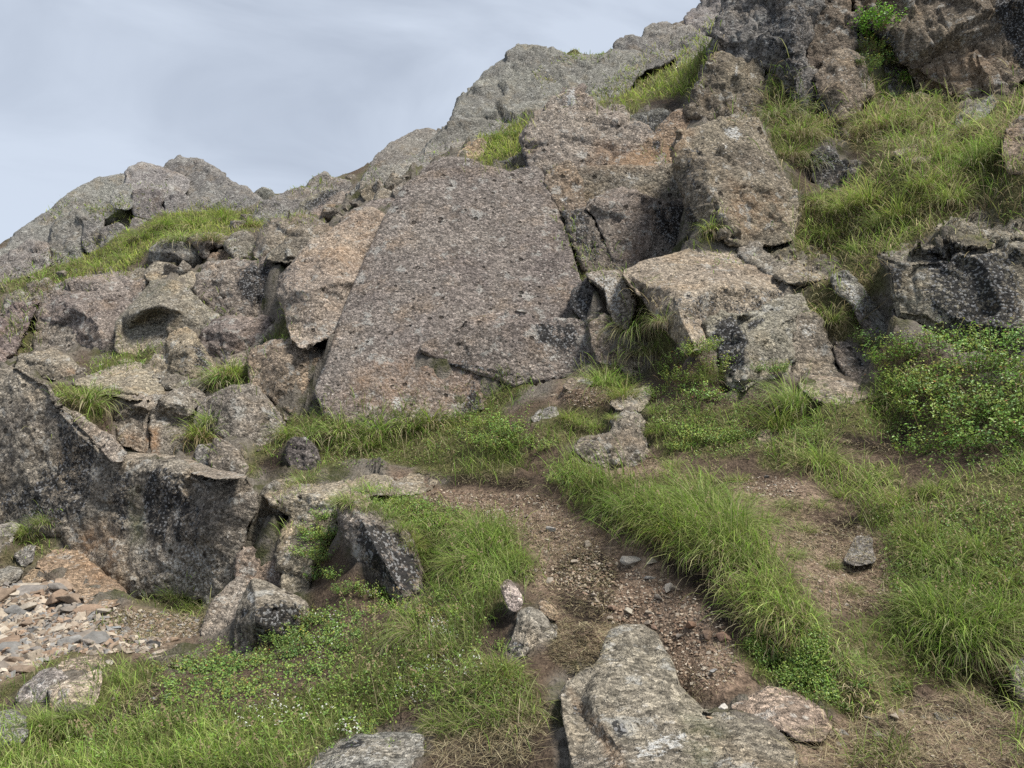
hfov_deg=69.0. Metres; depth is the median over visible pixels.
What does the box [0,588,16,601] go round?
stone
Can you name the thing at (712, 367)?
bilberry bush
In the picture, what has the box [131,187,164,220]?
rock block
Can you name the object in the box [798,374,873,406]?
rock slab
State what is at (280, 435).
grass tussock
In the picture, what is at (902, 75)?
fern
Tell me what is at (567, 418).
grass tussock
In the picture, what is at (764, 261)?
boulder
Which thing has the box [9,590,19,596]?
stone
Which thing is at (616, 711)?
boulder
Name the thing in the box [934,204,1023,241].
rock outcrop
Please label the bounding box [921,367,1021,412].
bilberry bush
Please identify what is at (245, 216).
rubble stone
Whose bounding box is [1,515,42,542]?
grass tussock
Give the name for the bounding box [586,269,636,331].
rock slab
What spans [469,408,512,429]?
bilberry bush
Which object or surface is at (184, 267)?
rubble stone
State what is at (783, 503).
grass tussock
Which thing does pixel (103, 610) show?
stone
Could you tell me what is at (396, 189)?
boulder
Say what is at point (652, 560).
stone
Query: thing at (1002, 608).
grass tussock
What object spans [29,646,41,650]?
stone
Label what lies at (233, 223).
rubble stone
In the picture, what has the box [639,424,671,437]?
grass tussock
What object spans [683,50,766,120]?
rock block
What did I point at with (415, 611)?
bilberry bush
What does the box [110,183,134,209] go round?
rock block
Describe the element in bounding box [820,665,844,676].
herb cushion
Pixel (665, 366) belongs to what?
bilberry bush
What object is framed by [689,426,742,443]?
bilberry bush
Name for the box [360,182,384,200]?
boulder
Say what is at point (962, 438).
bilberry bush
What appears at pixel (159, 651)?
rock slab
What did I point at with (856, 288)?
rock slab
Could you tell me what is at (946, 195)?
grass tussock
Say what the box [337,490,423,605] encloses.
boulder
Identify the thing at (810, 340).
rock block
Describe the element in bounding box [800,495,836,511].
grass tussock
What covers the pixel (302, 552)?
bilberry bush
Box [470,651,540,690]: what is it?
grass tussock
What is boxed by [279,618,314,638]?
bilberry bush
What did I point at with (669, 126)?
rock block
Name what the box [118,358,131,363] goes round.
rubble stone
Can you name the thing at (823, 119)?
grass tussock
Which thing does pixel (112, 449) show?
rock slab
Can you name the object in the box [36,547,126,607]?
rock slab
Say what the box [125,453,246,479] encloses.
rock slab
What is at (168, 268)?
rubble stone
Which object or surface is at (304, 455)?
boulder
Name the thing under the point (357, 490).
grass tussock
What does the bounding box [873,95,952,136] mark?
grass tussock
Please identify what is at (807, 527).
grass tussock
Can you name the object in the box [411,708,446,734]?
grass tussock
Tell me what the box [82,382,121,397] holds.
grass tussock
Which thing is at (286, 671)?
bilberry bush
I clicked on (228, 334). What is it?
boulder
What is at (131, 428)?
rock block
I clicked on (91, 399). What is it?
grass tussock
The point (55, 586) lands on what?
stone
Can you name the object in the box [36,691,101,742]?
grass tussock
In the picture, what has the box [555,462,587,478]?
bilberry bush
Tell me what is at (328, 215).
rubble stone
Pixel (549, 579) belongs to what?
stone
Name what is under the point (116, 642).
gravel
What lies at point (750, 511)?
grass tussock
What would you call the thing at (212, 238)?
grass tussock
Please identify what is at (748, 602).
grass tussock
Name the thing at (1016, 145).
boulder
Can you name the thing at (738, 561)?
grass tussock
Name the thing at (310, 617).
bilberry bush
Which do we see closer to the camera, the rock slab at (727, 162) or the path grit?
the path grit
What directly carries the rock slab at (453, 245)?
on the hillside
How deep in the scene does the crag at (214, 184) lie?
20.17 m
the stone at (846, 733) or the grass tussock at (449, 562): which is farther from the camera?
the grass tussock at (449, 562)
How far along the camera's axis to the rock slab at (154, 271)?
11.35 m
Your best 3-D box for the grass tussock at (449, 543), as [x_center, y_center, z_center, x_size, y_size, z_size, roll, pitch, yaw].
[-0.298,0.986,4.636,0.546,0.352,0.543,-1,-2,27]
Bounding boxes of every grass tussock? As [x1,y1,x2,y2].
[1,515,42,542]
[2,698,79,748]
[15,713,60,745]
[23,510,54,532]
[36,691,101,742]
[48,376,123,426]
[73,250,124,276]
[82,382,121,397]
[99,247,131,263]
[114,223,151,244]
[139,206,184,232]
[147,583,191,606]
[150,219,206,251]
[160,203,215,228]
[163,407,228,452]
[175,599,204,611]
[176,356,248,392]
[184,407,222,431]
[187,223,232,250]
[197,196,240,225]
[198,347,247,382]
[236,206,264,227]
[256,412,313,444]
[272,474,304,491]
[276,410,334,450]
[277,466,331,485]
[304,401,371,446]
[320,490,349,511]
[328,427,395,456]
[328,489,369,512]
[333,401,414,450]
[344,478,378,493]
[344,495,390,515]
[358,613,419,663]
[371,488,400,505]
[372,504,411,525]
[373,604,439,657]
[380,405,444,441]
[382,493,415,514]
[386,514,421,535]
[398,525,435,554]
[401,398,460,435]
[402,622,470,667]
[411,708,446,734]
[419,546,438,559]
[423,540,482,587]
[424,522,487,555]
[429,697,487,739]
[436,502,513,551]
[441,525,511,578]
[457,514,537,553]
[463,671,511,697]
[465,539,539,589]
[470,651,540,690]
[476,695,529,728]
[486,541,536,568]
[550,404,586,427]
[559,409,597,430]
[561,353,643,397]
[571,467,665,527]
[576,295,669,360]
[580,416,607,432]
[595,375,657,407]
[596,496,668,542]
[601,472,707,543]
[602,411,621,422]
[609,328,676,368]
[617,493,720,563]
[639,298,684,339]
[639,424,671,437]
[641,400,665,419]
[646,462,753,516]
[650,506,744,579]
[659,454,687,468]
[661,486,790,570]
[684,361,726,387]
[688,484,799,539]
[689,517,800,583]
[692,216,737,240]
[711,578,785,619]
[718,550,819,620]
[725,470,754,485]
[728,358,857,422]
[731,387,819,442]
[732,590,832,646]
[738,489,768,503]
[749,88,824,123]
[758,598,848,659]
[760,510,783,523]
[764,109,852,141]
[766,496,802,512]
[769,132,824,165]
[772,420,873,482]
[782,544,815,561]
[787,149,844,178]
[791,520,820,534]
[796,421,845,445]
[798,607,835,628]
[799,219,848,243]
[800,187,846,215]
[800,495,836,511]
[803,188,870,220]
[805,99,862,130]
[806,295,859,332]
[818,557,845,572]
[819,173,897,219]
[823,478,866,506]
[823,643,878,677]
[833,231,875,260]
[837,577,868,598]
[839,94,931,141]
[844,198,907,240]
[852,463,901,487]
[856,185,937,231]
[857,113,932,159]
[869,514,973,570]
[871,510,955,544]
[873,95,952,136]
[874,580,1022,679]
[876,485,923,509]
[877,577,979,634]
[886,158,966,199]
[888,119,966,157]
[891,533,1014,584]
[896,95,975,138]
[900,479,957,499]
[901,170,985,207]
[904,131,969,160]
[909,576,1023,699]
[913,558,1023,619]
[927,103,998,139]
[927,519,1022,565]
[931,634,1009,673]
[937,128,1001,168]
[939,563,1023,652]
[941,595,1023,651]
[953,120,1005,164]
[957,545,1023,607]
[986,604,1023,654]
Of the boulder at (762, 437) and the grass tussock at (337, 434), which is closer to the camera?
the boulder at (762, 437)
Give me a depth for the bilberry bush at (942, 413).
4.65 m
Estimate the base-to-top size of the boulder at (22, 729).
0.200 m
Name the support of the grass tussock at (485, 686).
on the hillside
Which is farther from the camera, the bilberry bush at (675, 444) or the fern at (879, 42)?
the fern at (879, 42)
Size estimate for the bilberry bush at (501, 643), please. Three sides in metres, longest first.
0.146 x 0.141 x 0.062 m
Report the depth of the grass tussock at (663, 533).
3.94 m
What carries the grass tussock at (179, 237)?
on the hillside
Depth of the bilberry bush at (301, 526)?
5.43 m
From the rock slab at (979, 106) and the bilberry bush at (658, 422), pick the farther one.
the rock slab at (979, 106)
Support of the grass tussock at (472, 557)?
on the hillside
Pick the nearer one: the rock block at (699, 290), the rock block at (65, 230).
the rock block at (699, 290)
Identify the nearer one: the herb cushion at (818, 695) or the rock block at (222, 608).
the herb cushion at (818, 695)
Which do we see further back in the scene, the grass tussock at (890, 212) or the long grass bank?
the grass tussock at (890, 212)
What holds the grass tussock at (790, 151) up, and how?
on the hillside
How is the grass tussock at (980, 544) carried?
on the hillside
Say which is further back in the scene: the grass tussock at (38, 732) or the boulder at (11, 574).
the boulder at (11, 574)
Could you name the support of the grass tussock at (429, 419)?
on the hillside
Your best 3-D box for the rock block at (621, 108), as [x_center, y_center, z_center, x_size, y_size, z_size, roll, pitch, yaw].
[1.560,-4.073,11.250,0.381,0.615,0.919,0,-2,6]
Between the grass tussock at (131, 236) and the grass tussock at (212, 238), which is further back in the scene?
the grass tussock at (131, 236)
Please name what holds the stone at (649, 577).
on the hillside
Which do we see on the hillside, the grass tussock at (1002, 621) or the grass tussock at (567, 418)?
the grass tussock at (1002, 621)
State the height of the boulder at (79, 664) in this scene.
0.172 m
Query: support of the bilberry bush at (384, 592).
on the hillside
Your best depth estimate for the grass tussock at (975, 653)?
2.98 m
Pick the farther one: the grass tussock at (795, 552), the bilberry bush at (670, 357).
the bilberry bush at (670, 357)
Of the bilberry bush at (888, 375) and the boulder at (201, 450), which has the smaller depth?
the bilberry bush at (888, 375)
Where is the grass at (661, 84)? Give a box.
[0,7,722,314]
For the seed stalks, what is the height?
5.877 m
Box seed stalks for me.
[39,80,1023,762]
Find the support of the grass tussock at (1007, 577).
on the hillside
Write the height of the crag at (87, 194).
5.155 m
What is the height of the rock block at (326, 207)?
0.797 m
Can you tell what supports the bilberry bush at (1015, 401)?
on the hillside
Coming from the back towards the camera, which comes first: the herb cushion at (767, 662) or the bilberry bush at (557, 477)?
the bilberry bush at (557, 477)
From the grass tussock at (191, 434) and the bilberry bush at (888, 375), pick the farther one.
the grass tussock at (191, 434)
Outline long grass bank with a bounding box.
[529,433,832,667]
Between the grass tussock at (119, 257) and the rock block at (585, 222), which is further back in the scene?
the grass tussock at (119, 257)
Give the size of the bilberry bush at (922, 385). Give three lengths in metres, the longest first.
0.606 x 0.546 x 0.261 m
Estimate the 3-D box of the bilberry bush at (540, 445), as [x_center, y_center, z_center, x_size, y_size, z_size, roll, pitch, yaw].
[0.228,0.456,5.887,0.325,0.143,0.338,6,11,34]
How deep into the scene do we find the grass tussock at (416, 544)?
4.79 m
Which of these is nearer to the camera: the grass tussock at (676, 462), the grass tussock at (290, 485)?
the grass tussock at (676, 462)
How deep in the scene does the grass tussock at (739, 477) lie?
4.76 m
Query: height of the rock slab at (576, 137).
1.972 m
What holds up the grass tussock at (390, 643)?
on the hillside
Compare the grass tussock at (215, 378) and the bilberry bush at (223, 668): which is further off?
the grass tussock at (215, 378)
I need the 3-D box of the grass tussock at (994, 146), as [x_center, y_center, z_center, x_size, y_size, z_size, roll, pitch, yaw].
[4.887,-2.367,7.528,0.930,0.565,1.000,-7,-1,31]
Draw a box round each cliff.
[705,0,826,111]
[806,0,860,68]
[851,0,1023,104]
[857,28,914,97]
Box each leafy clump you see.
[494,129,508,139]
[506,128,522,136]
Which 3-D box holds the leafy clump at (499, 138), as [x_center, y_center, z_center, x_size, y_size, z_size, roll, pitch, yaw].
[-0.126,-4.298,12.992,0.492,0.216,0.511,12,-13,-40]
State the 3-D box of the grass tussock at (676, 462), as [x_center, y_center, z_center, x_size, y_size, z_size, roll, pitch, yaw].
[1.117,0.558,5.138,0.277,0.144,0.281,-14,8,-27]
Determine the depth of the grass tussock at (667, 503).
4.16 m
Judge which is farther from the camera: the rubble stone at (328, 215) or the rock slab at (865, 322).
the rubble stone at (328, 215)
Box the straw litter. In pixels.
[94,387,1023,767]
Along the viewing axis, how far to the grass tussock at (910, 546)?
3.67 m
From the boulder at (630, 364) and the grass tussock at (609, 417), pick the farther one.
the boulder at (630, 364)
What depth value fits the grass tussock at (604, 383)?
6.58 m
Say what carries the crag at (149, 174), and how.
on the hillside
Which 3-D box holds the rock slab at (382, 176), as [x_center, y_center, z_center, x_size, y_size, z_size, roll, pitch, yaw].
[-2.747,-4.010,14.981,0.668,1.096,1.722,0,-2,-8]
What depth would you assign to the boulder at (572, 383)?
6.61 m
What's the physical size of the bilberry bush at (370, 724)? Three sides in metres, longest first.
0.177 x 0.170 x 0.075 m
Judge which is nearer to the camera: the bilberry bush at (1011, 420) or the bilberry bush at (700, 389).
the bilberry bush at (1011, 420)
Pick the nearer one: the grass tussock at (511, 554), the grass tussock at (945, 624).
the grass tussock at (945, 624)
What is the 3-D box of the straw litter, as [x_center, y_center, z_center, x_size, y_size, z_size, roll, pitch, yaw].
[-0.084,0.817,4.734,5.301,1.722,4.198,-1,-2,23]
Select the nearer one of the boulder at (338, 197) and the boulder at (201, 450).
the boulder at (201, 450)
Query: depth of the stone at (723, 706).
2.73 m
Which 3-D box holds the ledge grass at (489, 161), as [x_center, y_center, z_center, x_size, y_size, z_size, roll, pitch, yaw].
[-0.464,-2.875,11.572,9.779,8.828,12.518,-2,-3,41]
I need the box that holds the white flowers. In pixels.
[235,590,481,733]
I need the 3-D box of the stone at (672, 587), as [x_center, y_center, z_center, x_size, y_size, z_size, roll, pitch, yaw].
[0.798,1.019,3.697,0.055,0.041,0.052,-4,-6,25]
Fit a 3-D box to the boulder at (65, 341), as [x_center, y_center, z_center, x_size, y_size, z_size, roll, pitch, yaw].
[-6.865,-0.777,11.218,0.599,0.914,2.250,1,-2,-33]
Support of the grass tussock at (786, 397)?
on the hillside
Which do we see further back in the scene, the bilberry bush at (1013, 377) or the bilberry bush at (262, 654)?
the bilberry bush at (1013, 377)
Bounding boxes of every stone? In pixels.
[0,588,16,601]
[0,608,8,617]
[0,629,10,638]
[0,635,19,642]
[0,641,21,652]
[0,660,10,667]
[2,656,24,661]
[3,604,30,614]
[8,665,35,672]
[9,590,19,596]
[17,583,41,585]
[17,585,47,595]
[18,618,32,626]
[18,644,30,648]
[19,602,37,609]
[20,649,41,660]
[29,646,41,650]
[30,581,47,593]
[32,616,45,619]
[45,589,68,604]
[45,622,66,634]
[48,582,68,590]
[55,578,73,589]
[55,593,82,603]
[56,270,67,277]
[57,635,82,645]
[60,605,76,612]
[62,627,94,637]
[72,604,105,614]
[72,611,86,620]
[76,368,86,374]
[80,638,94,644]
[83,631,110,646]
[96,608,110,613]
[100,341,114,353]
[105,625,114,631]
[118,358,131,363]
[146,640,160,646]
[163,263,186,274]
[168,637,179,641]
[176,260,190,274]
[229,220,245,228]
[239,214,252,221]
[322,209,336,221]
[345,175,355,179]
[351,202,359,207]
[372,179,382,191]
[546,526,555,531]
[546,577,553,582]
[582,540,591,546]
[607,605,616,609]
[620,556,640,565]
[624,607,632,613]
[644,576,655,579]
[646,558,656,563]
[651,623,657,629]
[654,594,661,599]
[664,583,672,592]
[669,585,677,589]
[685,621,695,628]
[702,629,710,640]
[716,631,730,641]
[718,703,727,709]
[805,266,813,271]
[817,254,826,259]
[839,728,848,735]
[890,712,898,718]
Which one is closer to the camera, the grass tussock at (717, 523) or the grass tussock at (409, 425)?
the grass tussock at (717, 523)
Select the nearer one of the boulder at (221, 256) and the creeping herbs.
the creeping herbs
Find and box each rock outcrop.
[0,366,258,606]
[245,480,283,546]
[263,473,437,592]
[572,410,648,469]
[577,163,682,201]
[877,234,1023,366]
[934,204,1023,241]
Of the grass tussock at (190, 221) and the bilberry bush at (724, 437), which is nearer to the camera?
the bilberry bush at (724, 437)
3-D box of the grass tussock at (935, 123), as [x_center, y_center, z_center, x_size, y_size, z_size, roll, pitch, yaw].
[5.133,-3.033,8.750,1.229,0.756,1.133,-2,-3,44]
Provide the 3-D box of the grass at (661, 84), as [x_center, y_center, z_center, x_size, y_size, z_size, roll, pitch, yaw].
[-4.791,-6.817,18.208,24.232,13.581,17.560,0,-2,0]
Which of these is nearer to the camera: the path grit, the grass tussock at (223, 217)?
the path grit
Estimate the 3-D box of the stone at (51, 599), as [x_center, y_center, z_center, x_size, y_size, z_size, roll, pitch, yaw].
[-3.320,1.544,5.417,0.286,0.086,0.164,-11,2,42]
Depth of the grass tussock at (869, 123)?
9.36 m
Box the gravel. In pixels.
[0,579,203,680]
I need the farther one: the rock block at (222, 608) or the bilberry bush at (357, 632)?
the rock block at (222, 608)
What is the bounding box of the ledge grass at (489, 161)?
[1,111,743,544]
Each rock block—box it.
[48,207,87,266]
[81,213,104,252]
[99,222,126,247]
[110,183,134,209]
[112,393,166,452]
[128,217,145,228]
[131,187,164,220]
[148,386,205,454]
[163,190,192,212]
[193,254,290,317]
[199,576,246,635]
[233,546,281,587]
[276,206,384,349]
[322,204,340,211]
[499,154,518,163]
[561,206,622,271]
[586,186,683,270]
[607,104,628,116]
[609,108,690,165]
[622,247,783,352]
[630,108,670,131]
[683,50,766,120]
[701,292,809,391]
[791,310,837,377]
[809,145,861,191]
[1008,656,1023,704]
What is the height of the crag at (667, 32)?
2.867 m
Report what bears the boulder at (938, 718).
on the hillside
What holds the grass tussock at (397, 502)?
on the hillside
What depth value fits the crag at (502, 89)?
20.76 m
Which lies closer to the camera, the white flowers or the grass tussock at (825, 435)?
the white flowers
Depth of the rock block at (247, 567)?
5.47 m
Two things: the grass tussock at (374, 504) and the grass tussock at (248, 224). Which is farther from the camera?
the grass tussock at (248, 224)
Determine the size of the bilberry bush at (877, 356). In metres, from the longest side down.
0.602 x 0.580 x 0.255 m
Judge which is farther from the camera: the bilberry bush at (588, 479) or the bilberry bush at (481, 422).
the bilberry bush at (481, 422)
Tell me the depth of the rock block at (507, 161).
11.08 m
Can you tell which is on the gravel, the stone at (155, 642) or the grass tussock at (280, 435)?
the stone at (155, 642)
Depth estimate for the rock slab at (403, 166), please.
16.20 m
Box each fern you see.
[847,1,907,40]
[855,0,888,25]
[865,17,898,45]
[886,69,912,84]
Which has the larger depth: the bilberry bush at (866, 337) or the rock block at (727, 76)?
the rock block at (727, 76)
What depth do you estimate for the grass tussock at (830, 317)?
6.51 m
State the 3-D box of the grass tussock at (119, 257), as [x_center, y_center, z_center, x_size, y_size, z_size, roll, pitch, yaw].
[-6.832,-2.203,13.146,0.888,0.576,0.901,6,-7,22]
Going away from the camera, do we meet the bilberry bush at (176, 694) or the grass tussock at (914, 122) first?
the bilberry bush at (176, 694)
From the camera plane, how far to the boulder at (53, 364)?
9.09 m
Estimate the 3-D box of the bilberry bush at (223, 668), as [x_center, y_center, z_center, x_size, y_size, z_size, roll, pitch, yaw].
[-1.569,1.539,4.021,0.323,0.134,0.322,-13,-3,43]
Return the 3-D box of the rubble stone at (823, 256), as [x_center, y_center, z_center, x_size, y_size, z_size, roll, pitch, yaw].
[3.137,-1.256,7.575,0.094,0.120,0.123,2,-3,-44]
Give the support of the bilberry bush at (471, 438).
on the hillside
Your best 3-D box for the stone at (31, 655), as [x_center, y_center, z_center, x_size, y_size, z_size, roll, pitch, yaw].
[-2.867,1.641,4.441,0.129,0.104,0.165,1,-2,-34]
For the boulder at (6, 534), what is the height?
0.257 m
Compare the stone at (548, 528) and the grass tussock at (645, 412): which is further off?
the grass tussock at (645, 412)
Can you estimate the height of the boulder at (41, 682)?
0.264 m
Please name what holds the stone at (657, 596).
on the hillside
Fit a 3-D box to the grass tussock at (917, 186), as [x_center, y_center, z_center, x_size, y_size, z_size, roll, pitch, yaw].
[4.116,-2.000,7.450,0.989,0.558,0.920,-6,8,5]
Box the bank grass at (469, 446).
[239,339,651,503]
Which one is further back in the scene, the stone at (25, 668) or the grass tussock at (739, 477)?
the grass tussock at (739, 477)
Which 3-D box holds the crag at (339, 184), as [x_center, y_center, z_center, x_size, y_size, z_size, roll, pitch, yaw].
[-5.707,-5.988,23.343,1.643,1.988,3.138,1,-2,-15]
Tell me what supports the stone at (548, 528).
on the hillside
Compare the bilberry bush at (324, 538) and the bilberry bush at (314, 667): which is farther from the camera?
the bilberry bush at (324, 538)
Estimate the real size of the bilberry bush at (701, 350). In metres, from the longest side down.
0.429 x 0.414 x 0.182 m
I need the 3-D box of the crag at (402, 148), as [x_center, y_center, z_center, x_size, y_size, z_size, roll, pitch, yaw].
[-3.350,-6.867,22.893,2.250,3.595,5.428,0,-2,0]
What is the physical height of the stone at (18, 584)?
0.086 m
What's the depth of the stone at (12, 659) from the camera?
4.34 m
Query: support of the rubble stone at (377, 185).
on the hillside
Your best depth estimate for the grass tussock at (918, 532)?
3.77 m
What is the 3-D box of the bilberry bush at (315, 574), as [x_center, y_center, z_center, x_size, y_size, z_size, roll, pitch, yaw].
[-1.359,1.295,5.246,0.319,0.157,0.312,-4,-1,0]
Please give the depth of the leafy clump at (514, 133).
11.98 m
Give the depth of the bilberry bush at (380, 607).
4.34 m
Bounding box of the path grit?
[392,385,1023,767]
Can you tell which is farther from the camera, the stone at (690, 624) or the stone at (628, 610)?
the stone at (628, 610)
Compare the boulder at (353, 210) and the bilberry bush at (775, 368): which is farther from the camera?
the boulder at (353, 210)
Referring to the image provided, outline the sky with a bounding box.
[0,0,700,243]
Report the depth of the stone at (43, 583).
5.51 m
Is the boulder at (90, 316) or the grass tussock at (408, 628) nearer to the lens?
the grass tussock at (408, 628)
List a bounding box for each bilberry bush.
[151,654,195,673]
[153,670,184,688]
[163,683,206,708]
[176,650,229,673]
[178,669,235,695]
[194,652,254,677]
[204,647,239,661]
[209,672,255,699]
[226,650,271,671]
[237,672,273,694]
[246,639,287,663]
[256,627,299,645]
[256,659,301,683]
[277,634,310,657]
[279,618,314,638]
[284,540,330,559]
[292,606,330,626]
[293,517,337,544]
[293,519,322,536]
[295,653,341,676]
[298,626,340,648]
[300,562,323,581]
[303,541,338,563]
[307,523,336,541]
[309,506,336,522]
[320,603,367,633]
[321,563,348,581]
[329,577,368,595]
[331,634,362,651]
[342,713,375,733]
[348,619,372,637]
[351,581,390,599]
[364,601,394,614]
[370,585,399,606]
[387,596,422,616]
[396,674,424,694]
[409,661,442,678]
[410,601,445,622]
[431,582,459,601]
[441,415,483,434]
[443,409,472,423]
[446,597,477,613]
[460,429,491,445]
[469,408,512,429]
[479,431,517,451]
[481,414,528,436]
[490,637,505,650]
[502,426,545,444]
[519,432,560,451]
[542,469,572,486]
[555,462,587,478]
[582,471,612,485]
[639,381,669,400]
[646,416,683,431]
[652,358,679,374]
[658,362,703,385]
[663,348,705,365]
[663,436,693,451]
[666,415,722,443]
[672,335,723,356]
[672,374,727,401]
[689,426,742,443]
[690,350,735,375]
[725,421,759,438]
[745,361,770,372]
[762,358,791,373]
[848,325,885,350]
[853,330,944,368]
[864,361,923,385]
[872,365,937,397]
[881,325,961,358]
[883,384,962,417]
[889,423,958,456]
[894,355,980,399]
[901,393,999,433]
[920,316,999,352]
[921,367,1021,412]
[924,340,1023,375]
[933,405,1023,452]
[961,341,1023,374]
[961,381,1023,420]
[963,317,1023,349]
[984,402,1023,439]
[986,356,1023,389]
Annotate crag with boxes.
[0,173,124,255]
[123,161,190,208]
[164,155,262,210]
[306,171,353,194]
[368,128,436,168]
[419,116,503,152]
[449,43,646,130]
[612,34,663,70]
[641,21,702,66]
[683,0,720,35]
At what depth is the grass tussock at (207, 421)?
7.42 m
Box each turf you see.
[0,476,562,767]
[635,93,1023,767]
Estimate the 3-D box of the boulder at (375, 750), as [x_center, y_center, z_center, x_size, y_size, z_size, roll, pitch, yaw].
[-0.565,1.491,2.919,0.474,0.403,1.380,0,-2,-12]
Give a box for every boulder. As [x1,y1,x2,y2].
[0,299,39,361]
[0,522,19,551]
[0,566,23,585]
[0,709,28,746]
[1,289,31,312]
[14,348,80,380]
[14,544,35,566]
[15,667,67,702]
[21,277,52,297]
[22,569,43,582]
[30,271,148,351]
[32,306,76,351]
[48,669,101,717]
[56,654,105,671]
[94,268,145,280]
[114,279,219,354]
[148,237,202,268]
[149,327,215,378]
[152,373,206,392]
[187,232,228,258]
[192,383,285,446]
[194,444,209,465]
[199,315,272,363]
[206,252,230,260]
[207,438,248,474]
[223,230,255,258]
[234,578,309,654]
[246,338,321,413]
[252,198,293,221]
[253,212,332,258]
[254,187,274,199]
[266,236,312,263]
[285,436,320,469]
[308,732,424,767]
[309,191,350,218]
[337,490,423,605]
[340,205,363,221]
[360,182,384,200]
[373,188,392,200]
[383,172,406,188]
[392,183,403,198]
[456,138,486,158]
[500,579,522,611]
[508,607,557,658]
[531,406,558,421]
[538,601,559,620]
[544,160,586,211]
[558,624,798,767]
[563,377,592,392]
[569,278,596,324]
[588,313,617,365]
[616,323,647,376]
[731,686,831,742]
[737,240,806,275]
[757,430,772,441]
[800,245,820,259]
[813,46,875,141]
[832,341,865,380]
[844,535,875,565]
[907,702,932,723]
[934,712,949,720]
[1000,113,1023,174]
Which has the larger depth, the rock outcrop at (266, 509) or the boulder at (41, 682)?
the rock outcrop at (266, 509)
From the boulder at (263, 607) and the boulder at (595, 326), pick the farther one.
the boulder at (595, 326)
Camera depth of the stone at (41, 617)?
5.09 m
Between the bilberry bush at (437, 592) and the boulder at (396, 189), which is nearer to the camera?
the bilberry bush at (437, 592)
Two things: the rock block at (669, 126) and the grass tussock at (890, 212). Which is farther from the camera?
the rock block at (669, 126)
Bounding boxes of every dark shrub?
[853,50,883,73]
[855,34,890,57]
[869,47,896,65]
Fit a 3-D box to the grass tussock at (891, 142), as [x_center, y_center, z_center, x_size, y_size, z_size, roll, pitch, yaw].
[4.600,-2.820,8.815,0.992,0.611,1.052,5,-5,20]
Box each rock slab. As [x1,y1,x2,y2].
[0,239,51,281]
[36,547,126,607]
[71,411,127,462]
[72,361,164,400]
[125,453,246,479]
[143,261,196,287]
[149,644,190,667]
[223,323,273,370]
[271,187,313,212]
[295,188,338,213]
[314,156,580,429]
[346,140,464,195]
[358,168,388,188]
[363,197,394,208]
[419,310,590,387]
[519,83,653,175]
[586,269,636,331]
[610,386,651,411]
[669,113,801,247]
[676,36,711,67]
[773,263,830,287]
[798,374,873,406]
[830,270,887,331]
[853,302,878,339]
[891,308,917,322]
[894,140,949,163]
[955,95,996,128]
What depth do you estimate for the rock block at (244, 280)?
10.42 m
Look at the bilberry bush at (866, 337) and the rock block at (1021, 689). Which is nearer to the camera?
the rock block at (1021, 689)
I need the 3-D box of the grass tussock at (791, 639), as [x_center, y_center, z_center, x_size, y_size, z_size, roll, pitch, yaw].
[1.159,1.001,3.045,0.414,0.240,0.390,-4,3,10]
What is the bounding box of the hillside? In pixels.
[0,20,1023,767]
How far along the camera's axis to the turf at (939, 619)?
3.17 m
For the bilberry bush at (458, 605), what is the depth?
3.86 m
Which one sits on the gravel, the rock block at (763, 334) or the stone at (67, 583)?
the stone at (67, 583)
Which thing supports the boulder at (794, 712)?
on the hillside
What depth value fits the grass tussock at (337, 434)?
6.87 m
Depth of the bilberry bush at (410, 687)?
3.37 m
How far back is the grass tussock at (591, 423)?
5.96 m
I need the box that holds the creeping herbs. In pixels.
[53,347,1023,766]
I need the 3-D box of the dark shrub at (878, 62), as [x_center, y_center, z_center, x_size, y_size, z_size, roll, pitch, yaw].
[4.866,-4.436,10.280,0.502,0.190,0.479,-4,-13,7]
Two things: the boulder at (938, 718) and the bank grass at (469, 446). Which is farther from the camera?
the bank grass at (469, 446)
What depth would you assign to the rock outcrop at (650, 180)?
9.48 m
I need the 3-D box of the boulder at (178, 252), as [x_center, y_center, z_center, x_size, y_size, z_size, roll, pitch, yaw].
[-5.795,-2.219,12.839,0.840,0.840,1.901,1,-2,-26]
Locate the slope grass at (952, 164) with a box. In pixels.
[617,38,1023,383]
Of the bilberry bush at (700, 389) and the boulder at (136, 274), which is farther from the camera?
the boulder at (136, 274)
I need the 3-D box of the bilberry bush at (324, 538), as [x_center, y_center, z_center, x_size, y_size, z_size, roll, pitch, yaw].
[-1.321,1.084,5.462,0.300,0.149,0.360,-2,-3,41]
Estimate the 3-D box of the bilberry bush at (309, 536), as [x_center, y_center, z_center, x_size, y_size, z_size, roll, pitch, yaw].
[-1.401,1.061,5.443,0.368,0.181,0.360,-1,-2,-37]
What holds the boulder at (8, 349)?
on the hillside
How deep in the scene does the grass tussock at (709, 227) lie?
7.71 m
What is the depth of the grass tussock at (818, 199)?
8.20 m
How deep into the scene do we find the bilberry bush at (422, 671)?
3.42 m
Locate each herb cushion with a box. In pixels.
[757,655,780,666]
[760,640,789,656]
[779,645,797,660]
[784,665,819,682]
[802,689,839,698]
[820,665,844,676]
[832,697,854,711]
[844,671,879,687]
[886,675,908,690]
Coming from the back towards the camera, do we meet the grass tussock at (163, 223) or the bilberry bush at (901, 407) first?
the grass tussock at (163, 223)
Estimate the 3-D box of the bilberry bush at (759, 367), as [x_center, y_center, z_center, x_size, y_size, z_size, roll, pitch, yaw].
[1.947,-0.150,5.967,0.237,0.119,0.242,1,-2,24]
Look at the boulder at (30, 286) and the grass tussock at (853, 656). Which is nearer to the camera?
the grass tussock at (853, 656)
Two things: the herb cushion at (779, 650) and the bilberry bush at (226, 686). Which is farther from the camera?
the bilberry bush at (226, 686)
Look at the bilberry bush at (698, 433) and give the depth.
5.39 m
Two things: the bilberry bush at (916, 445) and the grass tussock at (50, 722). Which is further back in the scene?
the bilberry bush at (916, 445)

